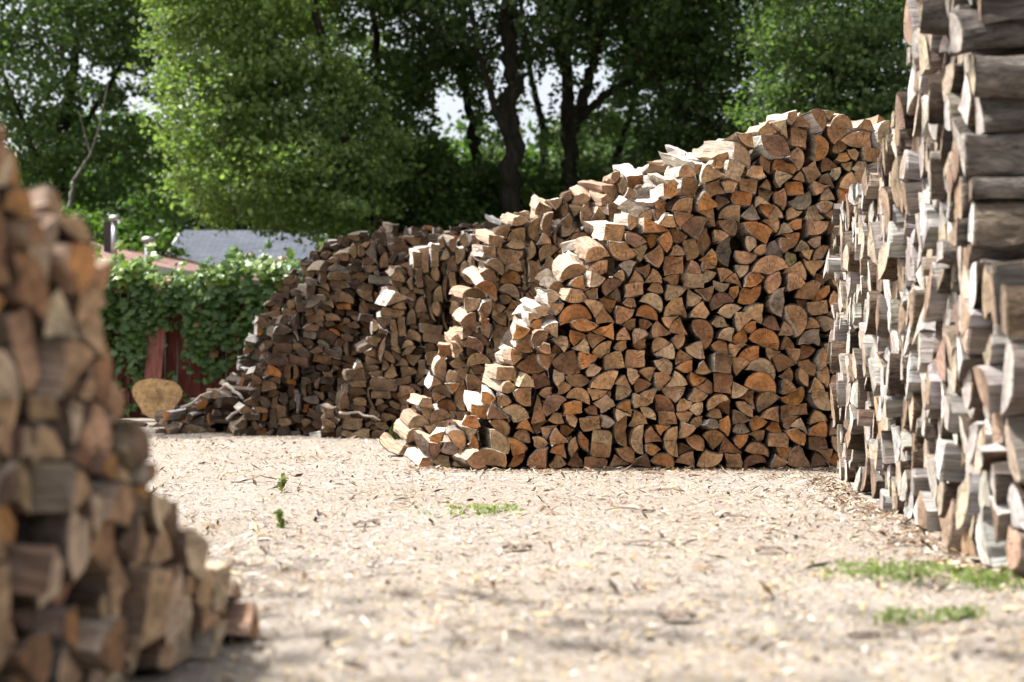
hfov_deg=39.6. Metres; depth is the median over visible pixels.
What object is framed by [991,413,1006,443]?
split log
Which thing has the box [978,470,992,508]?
split log
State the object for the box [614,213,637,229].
split log
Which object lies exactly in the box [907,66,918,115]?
split log
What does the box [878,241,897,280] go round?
split log
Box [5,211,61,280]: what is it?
split log
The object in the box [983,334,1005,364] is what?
split log
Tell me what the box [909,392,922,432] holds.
split log
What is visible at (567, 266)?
split log
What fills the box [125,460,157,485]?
split log
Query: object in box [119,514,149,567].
split log
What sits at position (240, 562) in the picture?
bark strip
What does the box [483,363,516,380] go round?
split log
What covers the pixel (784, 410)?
split log
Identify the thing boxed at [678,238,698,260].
split log
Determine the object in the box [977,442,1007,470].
split log
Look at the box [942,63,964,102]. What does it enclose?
split log
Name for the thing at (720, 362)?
split log
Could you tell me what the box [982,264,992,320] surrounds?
split log
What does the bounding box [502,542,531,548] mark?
bark strip
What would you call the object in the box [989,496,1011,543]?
split log
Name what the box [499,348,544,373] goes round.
split log
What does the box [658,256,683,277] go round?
split log
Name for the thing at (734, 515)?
bark strip
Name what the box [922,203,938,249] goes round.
split log
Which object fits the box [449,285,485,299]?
split log
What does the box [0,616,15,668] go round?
split log
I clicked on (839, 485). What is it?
wood chips
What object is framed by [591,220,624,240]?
split log
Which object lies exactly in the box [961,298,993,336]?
split log
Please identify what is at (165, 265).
house
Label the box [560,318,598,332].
split log
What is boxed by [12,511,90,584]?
split log
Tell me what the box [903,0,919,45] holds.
split log
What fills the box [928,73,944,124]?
split log
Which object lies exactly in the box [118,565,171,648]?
split log
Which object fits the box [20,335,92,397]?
split log
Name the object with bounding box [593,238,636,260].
split log
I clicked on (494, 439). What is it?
split log
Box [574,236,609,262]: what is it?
split log
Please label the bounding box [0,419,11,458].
split log
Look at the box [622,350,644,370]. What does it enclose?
split log
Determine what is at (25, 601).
split log
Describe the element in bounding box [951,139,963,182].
split log
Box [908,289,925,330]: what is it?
split log
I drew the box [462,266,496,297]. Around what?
split log
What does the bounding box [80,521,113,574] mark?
split log
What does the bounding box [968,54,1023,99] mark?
split log
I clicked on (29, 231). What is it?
split log
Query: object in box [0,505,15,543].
split log
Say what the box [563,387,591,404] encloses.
split log
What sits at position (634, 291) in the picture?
split log
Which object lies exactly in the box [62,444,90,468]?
split log
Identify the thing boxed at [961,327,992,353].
split log
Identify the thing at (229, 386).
branch
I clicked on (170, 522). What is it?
split log
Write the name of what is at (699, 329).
split log
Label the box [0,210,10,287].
split log
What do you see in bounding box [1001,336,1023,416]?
split log
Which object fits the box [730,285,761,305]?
split log
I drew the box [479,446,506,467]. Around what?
split log
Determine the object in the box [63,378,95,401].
split log
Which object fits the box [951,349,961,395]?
split log
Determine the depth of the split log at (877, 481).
5.82 m
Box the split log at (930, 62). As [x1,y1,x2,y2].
[919,34,944,75]
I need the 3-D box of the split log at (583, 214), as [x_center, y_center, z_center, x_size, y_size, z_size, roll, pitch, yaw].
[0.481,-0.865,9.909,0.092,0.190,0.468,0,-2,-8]
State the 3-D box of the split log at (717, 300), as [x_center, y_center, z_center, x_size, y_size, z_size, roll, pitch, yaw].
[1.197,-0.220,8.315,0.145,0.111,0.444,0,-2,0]
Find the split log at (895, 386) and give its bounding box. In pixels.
[886,353,905,395]
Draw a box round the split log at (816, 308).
[803,300,827,316]
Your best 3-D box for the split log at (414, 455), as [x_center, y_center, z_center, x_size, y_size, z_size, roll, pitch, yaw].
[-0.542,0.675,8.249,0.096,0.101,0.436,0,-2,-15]
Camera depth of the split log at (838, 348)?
6.88 m
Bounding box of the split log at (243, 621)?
[220,602,259,640]
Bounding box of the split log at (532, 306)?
[520,297,550,315]
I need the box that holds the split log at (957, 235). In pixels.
[947,217,970,246]
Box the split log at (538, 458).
[527,444,549,467]
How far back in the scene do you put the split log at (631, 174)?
9.85 m
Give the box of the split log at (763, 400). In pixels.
[753,392,779,412]
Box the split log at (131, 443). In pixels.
[109,418,150,467]
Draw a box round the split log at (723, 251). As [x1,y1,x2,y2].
[715,237,730,268]
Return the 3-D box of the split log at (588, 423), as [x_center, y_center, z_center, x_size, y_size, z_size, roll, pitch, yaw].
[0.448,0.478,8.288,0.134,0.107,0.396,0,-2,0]
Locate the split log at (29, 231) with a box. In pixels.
[3,215,46,248]
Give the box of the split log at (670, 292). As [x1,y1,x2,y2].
[660,284,686,301]
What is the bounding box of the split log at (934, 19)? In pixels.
[919,0,949,34]
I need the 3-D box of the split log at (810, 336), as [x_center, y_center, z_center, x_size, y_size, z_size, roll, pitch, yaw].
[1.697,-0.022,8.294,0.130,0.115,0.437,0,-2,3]
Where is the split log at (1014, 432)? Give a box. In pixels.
[1004,414,1023,484]
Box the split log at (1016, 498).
[1008,480,1023,529]
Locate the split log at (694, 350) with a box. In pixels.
[680,341,704,360]
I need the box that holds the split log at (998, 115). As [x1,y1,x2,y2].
[975,97,1023,134]
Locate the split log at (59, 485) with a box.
[23,459,90,513]
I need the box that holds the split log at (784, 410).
[778,403,807,416]
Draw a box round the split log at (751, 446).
[734,438,769,456]
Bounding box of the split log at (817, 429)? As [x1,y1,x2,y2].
[800,421,826,436]
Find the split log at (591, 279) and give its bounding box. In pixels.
[581,270,605,287]
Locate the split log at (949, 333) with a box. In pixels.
[942,325,957,367]
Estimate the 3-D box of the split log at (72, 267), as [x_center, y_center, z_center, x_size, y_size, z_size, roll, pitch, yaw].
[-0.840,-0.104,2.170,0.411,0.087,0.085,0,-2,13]
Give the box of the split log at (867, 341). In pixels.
[859,322,876,376]
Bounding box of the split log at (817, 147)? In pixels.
[803,134,828,160]
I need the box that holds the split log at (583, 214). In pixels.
[570,203,591,228]
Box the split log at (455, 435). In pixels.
[444,425,465,450]
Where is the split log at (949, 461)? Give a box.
[936,439,965,482]
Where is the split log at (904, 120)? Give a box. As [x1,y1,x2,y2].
[895,91,914,130]
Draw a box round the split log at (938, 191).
[929,151,947,199]
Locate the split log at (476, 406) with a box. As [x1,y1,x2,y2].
[463,390,487,418]
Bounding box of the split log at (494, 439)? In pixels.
[478,425,509,453]
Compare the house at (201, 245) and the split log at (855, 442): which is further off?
the house at (201, 245)
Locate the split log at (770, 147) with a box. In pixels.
[748,135,789,160]
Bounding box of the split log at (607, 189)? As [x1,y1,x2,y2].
[578,180,616,200]
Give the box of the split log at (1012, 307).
[1001,284,1023,339]
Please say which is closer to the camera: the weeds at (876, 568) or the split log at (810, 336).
the weeds at (876, 568)
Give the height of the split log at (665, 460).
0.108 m
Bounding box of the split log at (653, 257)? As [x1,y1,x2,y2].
[640,245,663,269]
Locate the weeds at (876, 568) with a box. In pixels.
[794,552,1023,585]
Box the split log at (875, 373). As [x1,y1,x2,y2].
[868,357,880,396]
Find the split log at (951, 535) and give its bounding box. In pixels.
[941,498,964,548]
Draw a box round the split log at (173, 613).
[147,563,182,646]
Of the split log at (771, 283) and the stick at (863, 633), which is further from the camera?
the split log at (771, 283)
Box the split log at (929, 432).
[921,402,937,440]
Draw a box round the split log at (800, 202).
[782,191,811,213]
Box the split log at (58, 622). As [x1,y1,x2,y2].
[14,603,77,651]
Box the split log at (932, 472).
[925,454,939,506]
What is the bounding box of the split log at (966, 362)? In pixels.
[956,336,985,382]
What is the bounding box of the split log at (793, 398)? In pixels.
[775,386,804,405]
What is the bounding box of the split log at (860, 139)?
[830,130,871,148]
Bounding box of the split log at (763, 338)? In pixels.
[744,328,779,350]
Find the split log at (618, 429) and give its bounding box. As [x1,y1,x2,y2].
[604,415,626,445]
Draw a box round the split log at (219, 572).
[206,561,231,613]
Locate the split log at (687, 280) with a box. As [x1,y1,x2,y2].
[678,272,703,289]
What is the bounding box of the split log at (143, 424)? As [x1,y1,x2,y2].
[134,421,147,426]
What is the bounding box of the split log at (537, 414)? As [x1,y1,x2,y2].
[529,390,545,422]
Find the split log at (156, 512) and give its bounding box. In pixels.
[142,490,170,533]
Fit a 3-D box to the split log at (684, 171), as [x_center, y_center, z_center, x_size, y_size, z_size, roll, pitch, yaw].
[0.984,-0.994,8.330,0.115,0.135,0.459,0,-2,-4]
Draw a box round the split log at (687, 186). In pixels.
[668,177,698,198]
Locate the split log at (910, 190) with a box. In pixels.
[899,180,921,216]
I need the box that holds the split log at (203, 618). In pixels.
[190,605,218,635]
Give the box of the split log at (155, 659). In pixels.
[131,641,175,675]
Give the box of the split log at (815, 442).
[800,435,827,449]
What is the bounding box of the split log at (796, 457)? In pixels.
[786,441,810,466]
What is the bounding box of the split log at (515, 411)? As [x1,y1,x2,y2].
[501,398,529,421]
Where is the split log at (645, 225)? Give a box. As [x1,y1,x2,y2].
[624,216,668,234]
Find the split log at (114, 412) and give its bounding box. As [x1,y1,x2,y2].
[101,380,124,423]
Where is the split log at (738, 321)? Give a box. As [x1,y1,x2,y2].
[728,312,751,331]
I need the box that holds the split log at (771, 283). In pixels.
[759,271,781,293]
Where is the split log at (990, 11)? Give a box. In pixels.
[977,0,1023,23]
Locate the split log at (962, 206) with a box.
[954,175,972,219]
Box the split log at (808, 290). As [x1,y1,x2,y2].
[784,280,821,299]
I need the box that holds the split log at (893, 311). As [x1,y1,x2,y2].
[887,299,901,332]
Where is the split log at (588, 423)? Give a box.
[578,415,600,431]
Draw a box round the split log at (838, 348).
[830,340,845,372]
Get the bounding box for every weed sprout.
[273,509,284,527]
[276,472,287,490]
[388,426,397,439]
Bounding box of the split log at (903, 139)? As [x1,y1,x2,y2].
[895,122,912,149]
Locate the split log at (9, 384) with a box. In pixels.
[0,346,20,399]
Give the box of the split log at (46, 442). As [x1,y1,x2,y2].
[14,420,63,463]
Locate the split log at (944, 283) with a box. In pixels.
[937,268,951,293]
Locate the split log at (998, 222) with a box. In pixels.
[968,198,1023,246]
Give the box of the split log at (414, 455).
[403,447,432,466]
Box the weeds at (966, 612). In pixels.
[850,604,998,625]
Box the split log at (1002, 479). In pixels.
[990,461,1014,504]
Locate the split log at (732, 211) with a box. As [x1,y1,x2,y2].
[716,204,740,223]
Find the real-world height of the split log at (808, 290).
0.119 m
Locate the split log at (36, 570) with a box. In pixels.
[0,544,63,596]
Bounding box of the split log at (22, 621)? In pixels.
[9,608,34,633]
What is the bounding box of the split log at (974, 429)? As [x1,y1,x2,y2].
[967,421,983,464]
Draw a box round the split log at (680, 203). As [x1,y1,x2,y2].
[647,195,693,213]
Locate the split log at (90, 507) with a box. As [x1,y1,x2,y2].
[75,487,103,537]
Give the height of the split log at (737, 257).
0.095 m
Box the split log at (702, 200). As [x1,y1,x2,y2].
[691,190,717,211]
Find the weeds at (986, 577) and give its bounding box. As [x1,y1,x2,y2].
[944,568,1023,593]
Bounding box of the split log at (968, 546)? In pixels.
[961,528,979,556]
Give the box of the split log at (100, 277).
[90,259,111,292]
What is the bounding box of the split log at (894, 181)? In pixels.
[890,155,903,207]
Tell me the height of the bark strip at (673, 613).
0.025 m
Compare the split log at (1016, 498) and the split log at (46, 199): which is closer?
the split log at (46, 199)
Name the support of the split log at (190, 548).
on the split log at (201, 596)
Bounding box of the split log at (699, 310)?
[682,301,709,321]
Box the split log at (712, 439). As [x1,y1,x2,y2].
[694,428,724,449]
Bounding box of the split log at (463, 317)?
[452,306,476,332]
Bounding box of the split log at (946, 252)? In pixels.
[936,239,957,265]
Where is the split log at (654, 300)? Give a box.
[635,292,663,314]
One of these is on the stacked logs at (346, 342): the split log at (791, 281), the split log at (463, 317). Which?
the split log at (463, 317)
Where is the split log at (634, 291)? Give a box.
[621,282,643,305]
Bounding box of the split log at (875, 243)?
[867,221,883,265]
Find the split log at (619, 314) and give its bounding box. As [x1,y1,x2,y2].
[605,305,634,323]
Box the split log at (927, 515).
[917,490,941,530]
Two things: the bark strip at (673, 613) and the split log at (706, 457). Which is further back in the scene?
the split log at (706, 457)
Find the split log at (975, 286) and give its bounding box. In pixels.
[968,259,1023,309]
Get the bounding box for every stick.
[230,475,276,482]
[605,507,655,510]
[622,539,675,544]
[847,631,880,636]
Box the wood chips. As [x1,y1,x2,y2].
[127,427,1023,681]
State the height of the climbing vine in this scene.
2.366 m
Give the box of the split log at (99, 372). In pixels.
[57,342,112,408]
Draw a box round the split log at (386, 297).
[375,289,406,305]
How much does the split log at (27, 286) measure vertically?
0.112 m
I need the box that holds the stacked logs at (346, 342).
[0,0,1019,681]
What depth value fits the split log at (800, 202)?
8.17 m
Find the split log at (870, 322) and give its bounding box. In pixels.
[865,291,884,334]
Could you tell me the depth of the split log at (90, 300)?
2.17 m
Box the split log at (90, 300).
[64,283,107,324]
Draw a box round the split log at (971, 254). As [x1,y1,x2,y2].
[961,243,1023,269]
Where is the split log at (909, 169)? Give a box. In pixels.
[899,149,922,180]
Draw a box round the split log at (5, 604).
[0,564,10,629]
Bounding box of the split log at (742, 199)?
[726,190,752,214]
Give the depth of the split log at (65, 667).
2.10 m
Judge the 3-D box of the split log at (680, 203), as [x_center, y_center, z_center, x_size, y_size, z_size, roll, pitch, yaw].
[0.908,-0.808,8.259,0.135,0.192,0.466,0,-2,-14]
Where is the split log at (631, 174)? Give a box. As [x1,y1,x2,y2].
[612,163,642,188]
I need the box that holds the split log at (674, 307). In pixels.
[657,297,686,320]
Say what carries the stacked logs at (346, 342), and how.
on the ground
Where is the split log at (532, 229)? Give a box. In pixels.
[523,217,540,244]
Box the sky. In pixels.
[0,0,907,228]
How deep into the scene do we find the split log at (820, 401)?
8.09 m
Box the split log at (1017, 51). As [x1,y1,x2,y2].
[964,48,1023,72]
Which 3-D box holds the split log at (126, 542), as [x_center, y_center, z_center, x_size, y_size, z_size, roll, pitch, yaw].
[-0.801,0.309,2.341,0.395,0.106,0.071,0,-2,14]
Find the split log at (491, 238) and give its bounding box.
[475,229,503,247]
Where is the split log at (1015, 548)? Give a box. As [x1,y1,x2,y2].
[1006,524,1023,578]
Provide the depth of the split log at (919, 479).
4.78 m
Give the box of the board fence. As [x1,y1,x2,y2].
[103,282,528,417]
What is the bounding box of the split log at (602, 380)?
[584,369,618,389]
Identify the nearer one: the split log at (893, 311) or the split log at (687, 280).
the split log at (893, 311)
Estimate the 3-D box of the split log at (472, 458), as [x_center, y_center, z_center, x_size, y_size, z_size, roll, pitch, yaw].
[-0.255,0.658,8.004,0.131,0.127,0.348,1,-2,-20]
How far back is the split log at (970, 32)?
3.99 m
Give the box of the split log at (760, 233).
[733,221,772,250]
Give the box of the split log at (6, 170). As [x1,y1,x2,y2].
[0,145,13,187]
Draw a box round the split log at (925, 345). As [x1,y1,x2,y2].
[917,332,934,372]
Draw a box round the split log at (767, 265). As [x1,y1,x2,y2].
[749,255,788,275]
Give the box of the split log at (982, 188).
[969,177,1023,204]
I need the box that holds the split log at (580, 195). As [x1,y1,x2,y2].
[569,185,590,205]
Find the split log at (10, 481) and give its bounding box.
[0,460,21,506]
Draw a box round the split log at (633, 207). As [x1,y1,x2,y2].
[617,198,651,219]
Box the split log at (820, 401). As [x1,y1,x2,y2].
[801,392,830,410]
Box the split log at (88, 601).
[61,585,107,617]
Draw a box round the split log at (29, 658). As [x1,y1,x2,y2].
[0,630,51,681]
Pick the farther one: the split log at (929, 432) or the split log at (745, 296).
the split log at (745, 296)
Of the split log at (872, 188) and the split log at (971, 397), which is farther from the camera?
the split log at (872, 188)
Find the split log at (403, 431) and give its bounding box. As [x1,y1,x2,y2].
[393,418,425,442]
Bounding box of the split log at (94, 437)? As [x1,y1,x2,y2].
[74,400,111,456]
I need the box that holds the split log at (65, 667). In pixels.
[47,643,83,681]
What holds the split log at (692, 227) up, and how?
on the split log at (689, 246)
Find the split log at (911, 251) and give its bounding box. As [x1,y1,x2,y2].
[905,236,918,281]
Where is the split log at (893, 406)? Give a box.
[883,385,905,417]
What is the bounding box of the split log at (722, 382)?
[708,373,732,394]
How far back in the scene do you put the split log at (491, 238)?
9.66 m
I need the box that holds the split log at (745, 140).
[721,132,753,150]
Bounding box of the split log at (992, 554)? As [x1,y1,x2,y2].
[976,506,1006,568]
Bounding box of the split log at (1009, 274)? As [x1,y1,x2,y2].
[989,261,1023,333]
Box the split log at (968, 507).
[956,472,980,529]
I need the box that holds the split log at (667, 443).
[657,425,677,456]
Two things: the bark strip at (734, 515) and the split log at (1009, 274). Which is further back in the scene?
the bark strip at (734, 515)
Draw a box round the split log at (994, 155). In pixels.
[953,132,1023,177]
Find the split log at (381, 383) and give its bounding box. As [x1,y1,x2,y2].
[369,376,398,390]
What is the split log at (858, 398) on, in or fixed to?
on the stacked logs at (346, 342)
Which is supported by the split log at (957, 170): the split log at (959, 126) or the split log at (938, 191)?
the split log at (959, 126)
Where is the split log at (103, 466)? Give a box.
[81,453,116,478]
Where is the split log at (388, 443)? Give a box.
[379,432,408,455]
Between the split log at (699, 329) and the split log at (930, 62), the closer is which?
the split log at (930, 62)
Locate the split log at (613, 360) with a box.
[596,351,625,370]
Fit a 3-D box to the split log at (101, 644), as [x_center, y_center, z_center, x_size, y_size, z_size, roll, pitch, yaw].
[-0.792,0.465,2.203,0.379,0.099,0.098,0,-2,12]
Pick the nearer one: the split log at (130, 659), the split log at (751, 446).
the split log at (130, 659)
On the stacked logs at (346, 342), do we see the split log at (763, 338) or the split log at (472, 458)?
the split log at (763, 338)
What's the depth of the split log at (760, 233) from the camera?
8.14 m
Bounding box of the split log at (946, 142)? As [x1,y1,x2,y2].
[939,124,952,162]
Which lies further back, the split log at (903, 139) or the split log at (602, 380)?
the split log at (602, 380)
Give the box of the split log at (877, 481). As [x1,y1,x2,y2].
[870,459,884,498]
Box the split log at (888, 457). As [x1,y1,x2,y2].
[881,431,894,469]
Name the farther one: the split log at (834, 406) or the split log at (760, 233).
the split log at (760, 233)
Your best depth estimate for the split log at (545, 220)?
9.72 m
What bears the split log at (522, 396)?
on the split log at (515, 411)
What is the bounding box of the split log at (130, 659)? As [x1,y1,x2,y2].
[122,647,139,678]
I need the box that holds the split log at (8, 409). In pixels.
[0,398,18,432]
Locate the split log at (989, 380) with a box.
[972,364,1003,413]
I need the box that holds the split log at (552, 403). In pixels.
[543,394,570,415]
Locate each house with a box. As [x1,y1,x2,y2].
[93,215,263,407]
[166,230,327,365]
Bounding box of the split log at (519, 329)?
[510,315,530,340]
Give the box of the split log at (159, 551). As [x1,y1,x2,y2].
[140,524,171,564]
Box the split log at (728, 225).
[709,217,736,237]
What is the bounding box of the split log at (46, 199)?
[28,185,62,215]
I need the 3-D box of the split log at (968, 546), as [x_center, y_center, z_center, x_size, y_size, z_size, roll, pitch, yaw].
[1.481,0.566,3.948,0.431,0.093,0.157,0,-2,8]
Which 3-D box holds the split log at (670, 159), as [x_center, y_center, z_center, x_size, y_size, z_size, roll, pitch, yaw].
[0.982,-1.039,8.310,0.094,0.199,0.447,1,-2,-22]
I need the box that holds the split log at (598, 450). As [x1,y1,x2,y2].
[579,443,610,457]
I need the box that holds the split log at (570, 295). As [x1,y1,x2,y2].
[544,286,587,303]
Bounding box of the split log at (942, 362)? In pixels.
[935,336,949,381]
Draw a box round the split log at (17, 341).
[0,307,39,391]
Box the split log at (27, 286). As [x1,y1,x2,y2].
[0,249,49,321]
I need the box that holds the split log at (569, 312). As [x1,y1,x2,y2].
[553,302,591,325]
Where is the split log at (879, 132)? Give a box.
[849,120,889,150]
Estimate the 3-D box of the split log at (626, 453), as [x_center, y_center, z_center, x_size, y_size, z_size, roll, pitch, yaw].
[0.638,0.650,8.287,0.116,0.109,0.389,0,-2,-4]
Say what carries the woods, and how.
on the lawn
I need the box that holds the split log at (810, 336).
[790,328,819,345]
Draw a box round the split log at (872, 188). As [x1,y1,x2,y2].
[866,173,879,199]
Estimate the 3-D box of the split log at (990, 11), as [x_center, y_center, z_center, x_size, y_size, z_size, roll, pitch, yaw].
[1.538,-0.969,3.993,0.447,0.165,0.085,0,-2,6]
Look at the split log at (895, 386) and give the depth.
5.23 m
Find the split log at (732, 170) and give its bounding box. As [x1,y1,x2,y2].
[702,159,744,183]
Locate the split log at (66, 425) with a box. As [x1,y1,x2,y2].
[40,398,82,447]
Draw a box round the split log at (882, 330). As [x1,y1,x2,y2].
[876,294,889,336]
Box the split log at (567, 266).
[552,253,586,281]
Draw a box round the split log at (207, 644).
[187,626,221,658]
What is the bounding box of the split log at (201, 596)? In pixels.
[190,568,211,610]
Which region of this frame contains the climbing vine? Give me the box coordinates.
[93,237,333,414]
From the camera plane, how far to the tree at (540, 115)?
31.05 m
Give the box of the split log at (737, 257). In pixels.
[728,250,757,265]
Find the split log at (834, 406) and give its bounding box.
[829,382,842,423]
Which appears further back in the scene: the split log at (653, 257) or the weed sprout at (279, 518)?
the split log at (653, 257)
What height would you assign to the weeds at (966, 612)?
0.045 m
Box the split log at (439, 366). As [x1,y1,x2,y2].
[431,355,446,380]
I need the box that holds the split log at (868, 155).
[852,147,879,164]
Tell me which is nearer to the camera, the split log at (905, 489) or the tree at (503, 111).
the split log at (905, 489)
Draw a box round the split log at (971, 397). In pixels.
[963,367,982,409]
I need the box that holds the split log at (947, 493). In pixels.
[937,482,961,517]
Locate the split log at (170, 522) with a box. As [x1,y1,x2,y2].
[162,500,177,543]
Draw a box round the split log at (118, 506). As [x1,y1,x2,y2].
[88,478,134,526]
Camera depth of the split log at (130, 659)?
2.31 m
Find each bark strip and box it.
[224,559,246,566]
[353,519,379,525]
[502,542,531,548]
[642,471,663,474]
[649,487,682,490]
[660,608,697,620]
[722,514,747,517]
[754,546,782,551]
[887,537,924,544]
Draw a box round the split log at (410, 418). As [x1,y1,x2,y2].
[400,408,429,428]
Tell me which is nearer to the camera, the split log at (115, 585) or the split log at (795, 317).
the split log at (115, 585)
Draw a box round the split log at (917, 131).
[912,92,924,137]
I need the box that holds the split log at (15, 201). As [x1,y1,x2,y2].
[0,183,32,218]
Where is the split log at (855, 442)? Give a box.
[845,421,864,450]
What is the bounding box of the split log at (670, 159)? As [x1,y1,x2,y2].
[658,151,703,174]
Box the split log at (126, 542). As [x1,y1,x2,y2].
[114,517,140,562]
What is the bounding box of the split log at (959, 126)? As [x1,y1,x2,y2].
[951,115,975,137]
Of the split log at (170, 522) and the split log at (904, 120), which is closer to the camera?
the split log at (170, 522)
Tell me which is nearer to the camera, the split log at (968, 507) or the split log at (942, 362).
the split log at (968, 507)
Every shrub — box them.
[283,228,413,328]
[320,199,500,283]
[437,153,582,230]
[519,153,653,246]
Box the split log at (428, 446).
[414,430,440,459]
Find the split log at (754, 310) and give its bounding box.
[738,301,762,323]
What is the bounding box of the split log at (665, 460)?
[648,453,674,467]
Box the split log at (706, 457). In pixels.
[693,445,723,467]
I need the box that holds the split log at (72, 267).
[48,242,96,297]
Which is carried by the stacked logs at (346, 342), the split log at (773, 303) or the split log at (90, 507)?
the split log at (773, 303)
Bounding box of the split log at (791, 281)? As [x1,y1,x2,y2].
[778,273,804,293]
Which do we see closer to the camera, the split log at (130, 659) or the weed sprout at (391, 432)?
the split log at (130, 659)
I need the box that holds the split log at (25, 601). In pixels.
[10,543,59,611]
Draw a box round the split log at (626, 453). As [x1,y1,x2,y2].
[611,444,634,462]
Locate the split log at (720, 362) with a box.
[701,352,732,376]
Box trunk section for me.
[131,377,183,418]
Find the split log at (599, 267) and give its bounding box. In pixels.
[576,255,607,274]
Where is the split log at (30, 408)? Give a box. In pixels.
[15,395,59,421]
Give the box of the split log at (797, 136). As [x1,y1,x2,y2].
[774,127,806,150]
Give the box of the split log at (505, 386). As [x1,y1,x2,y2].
[482,374,516,393]
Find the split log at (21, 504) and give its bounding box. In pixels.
[7,460,33,514]
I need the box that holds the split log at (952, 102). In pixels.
[944,92,961,130]
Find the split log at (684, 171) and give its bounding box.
[664,165,695,177]
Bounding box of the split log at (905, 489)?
[899,470,910,501]
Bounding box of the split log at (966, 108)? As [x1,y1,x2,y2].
[958,71,975,125]
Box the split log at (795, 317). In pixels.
[775,303,807,337]
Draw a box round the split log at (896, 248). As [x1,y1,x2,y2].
[887,221,905,258]
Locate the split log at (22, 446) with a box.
[0,424,34,461]
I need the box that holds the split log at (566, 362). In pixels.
[550,348,579,375]
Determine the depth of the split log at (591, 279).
8.05 m
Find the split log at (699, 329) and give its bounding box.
[683,318,714,349]
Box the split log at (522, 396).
[513,385,531,406]
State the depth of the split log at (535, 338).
7.98 m
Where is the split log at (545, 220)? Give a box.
[530,208,553,236]
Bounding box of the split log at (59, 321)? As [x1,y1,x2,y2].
[31,281,77,340]
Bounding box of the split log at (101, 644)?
[68,613,125,673]
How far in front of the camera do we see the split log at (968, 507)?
3.94 m
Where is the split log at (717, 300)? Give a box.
[704,292,733,311]
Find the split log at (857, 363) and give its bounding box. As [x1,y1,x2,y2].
[852,348,865,379]
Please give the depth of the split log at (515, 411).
8.10 m
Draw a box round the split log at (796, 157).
[781,146,804,175]
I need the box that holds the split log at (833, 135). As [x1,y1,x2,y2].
[816,126,848,146]
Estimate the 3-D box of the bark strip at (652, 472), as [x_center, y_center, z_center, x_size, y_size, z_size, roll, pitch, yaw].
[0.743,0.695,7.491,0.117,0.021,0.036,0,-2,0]
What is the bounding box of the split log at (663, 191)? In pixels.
[650,183,679,200]
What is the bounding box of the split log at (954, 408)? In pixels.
[942,395,966,433]
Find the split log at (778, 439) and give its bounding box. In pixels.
[760,431,788,447]
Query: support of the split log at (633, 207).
on the split log at (645, 225)
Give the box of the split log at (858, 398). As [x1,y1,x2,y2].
[850,379,866,407]
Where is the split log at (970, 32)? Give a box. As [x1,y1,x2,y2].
[948,9,1023,56]
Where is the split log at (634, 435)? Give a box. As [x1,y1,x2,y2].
[626,424,643,453]
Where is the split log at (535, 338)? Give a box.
[523,329,548,347]
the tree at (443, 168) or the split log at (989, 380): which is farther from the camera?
the tree at (443, 168)
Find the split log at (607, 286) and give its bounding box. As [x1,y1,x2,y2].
[596,278,621,299]
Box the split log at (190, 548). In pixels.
[162,524,210,581]
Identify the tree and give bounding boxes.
[0,0,216,256]
[53,82,191,258]
[117,0,434,243]
[213,0,521,249]
[377,0,665,292]
[384,6,561,203]
[423,0,780,203]
[479,0,749,201]
[515,0,815,186]
[718,0,911,175]
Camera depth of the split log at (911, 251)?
4.97 m
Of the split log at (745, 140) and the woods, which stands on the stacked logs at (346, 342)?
the split log at (745, 140)
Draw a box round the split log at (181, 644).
[172,594,192,665]
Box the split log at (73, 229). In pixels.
[55,215,92,244]
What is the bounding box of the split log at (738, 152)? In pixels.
[703,141,750,167]
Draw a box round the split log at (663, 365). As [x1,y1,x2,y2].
[645,358,671,374]
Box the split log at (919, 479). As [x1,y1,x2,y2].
[910,468,929,495]
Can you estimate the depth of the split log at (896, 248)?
5.21 m
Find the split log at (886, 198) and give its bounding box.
[879,186,894,236]
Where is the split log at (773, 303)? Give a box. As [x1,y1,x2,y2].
[760,287,784,316]
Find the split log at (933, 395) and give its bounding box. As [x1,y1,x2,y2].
[924,362,941,409]
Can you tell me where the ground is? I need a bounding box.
[125,418,1023,681]
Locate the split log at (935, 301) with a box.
[923,262,948,322]
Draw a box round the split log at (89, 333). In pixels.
[74,312,104,359]
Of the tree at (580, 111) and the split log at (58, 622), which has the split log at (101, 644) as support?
the split log at (58, 622)
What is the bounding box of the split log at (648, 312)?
[632,304,657,321]
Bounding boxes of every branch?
[181,387,226,408]
[222,382,243,399]
[226,410,237,420]
[339,411,380,420]
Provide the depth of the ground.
3.59 m
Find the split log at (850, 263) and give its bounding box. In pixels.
[843,243,859,271]
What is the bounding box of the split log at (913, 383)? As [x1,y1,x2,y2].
[906,350,920,400]
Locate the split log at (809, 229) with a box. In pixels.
[790,219,829,241]
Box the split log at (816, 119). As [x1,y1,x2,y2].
[800,108,826,136]
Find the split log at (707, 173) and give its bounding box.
[695,162,724,182]
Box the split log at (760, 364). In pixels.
[741,357,774,378]
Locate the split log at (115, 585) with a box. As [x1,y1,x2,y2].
[73,551,129,615]
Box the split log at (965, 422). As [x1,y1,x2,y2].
[959,413,972,453]
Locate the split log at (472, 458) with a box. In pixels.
[448,446,485,469]
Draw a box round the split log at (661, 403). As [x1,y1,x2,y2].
[647,394,674,411]
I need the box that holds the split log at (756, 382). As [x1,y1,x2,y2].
[736,372,776,393]
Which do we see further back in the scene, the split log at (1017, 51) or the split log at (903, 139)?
the split log at (903, 139)
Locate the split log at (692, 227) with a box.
[680,216,707,243]
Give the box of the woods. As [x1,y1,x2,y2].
[7,105,694,248]
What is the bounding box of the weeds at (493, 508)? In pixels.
[414,501,525,515]
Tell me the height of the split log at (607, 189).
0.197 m

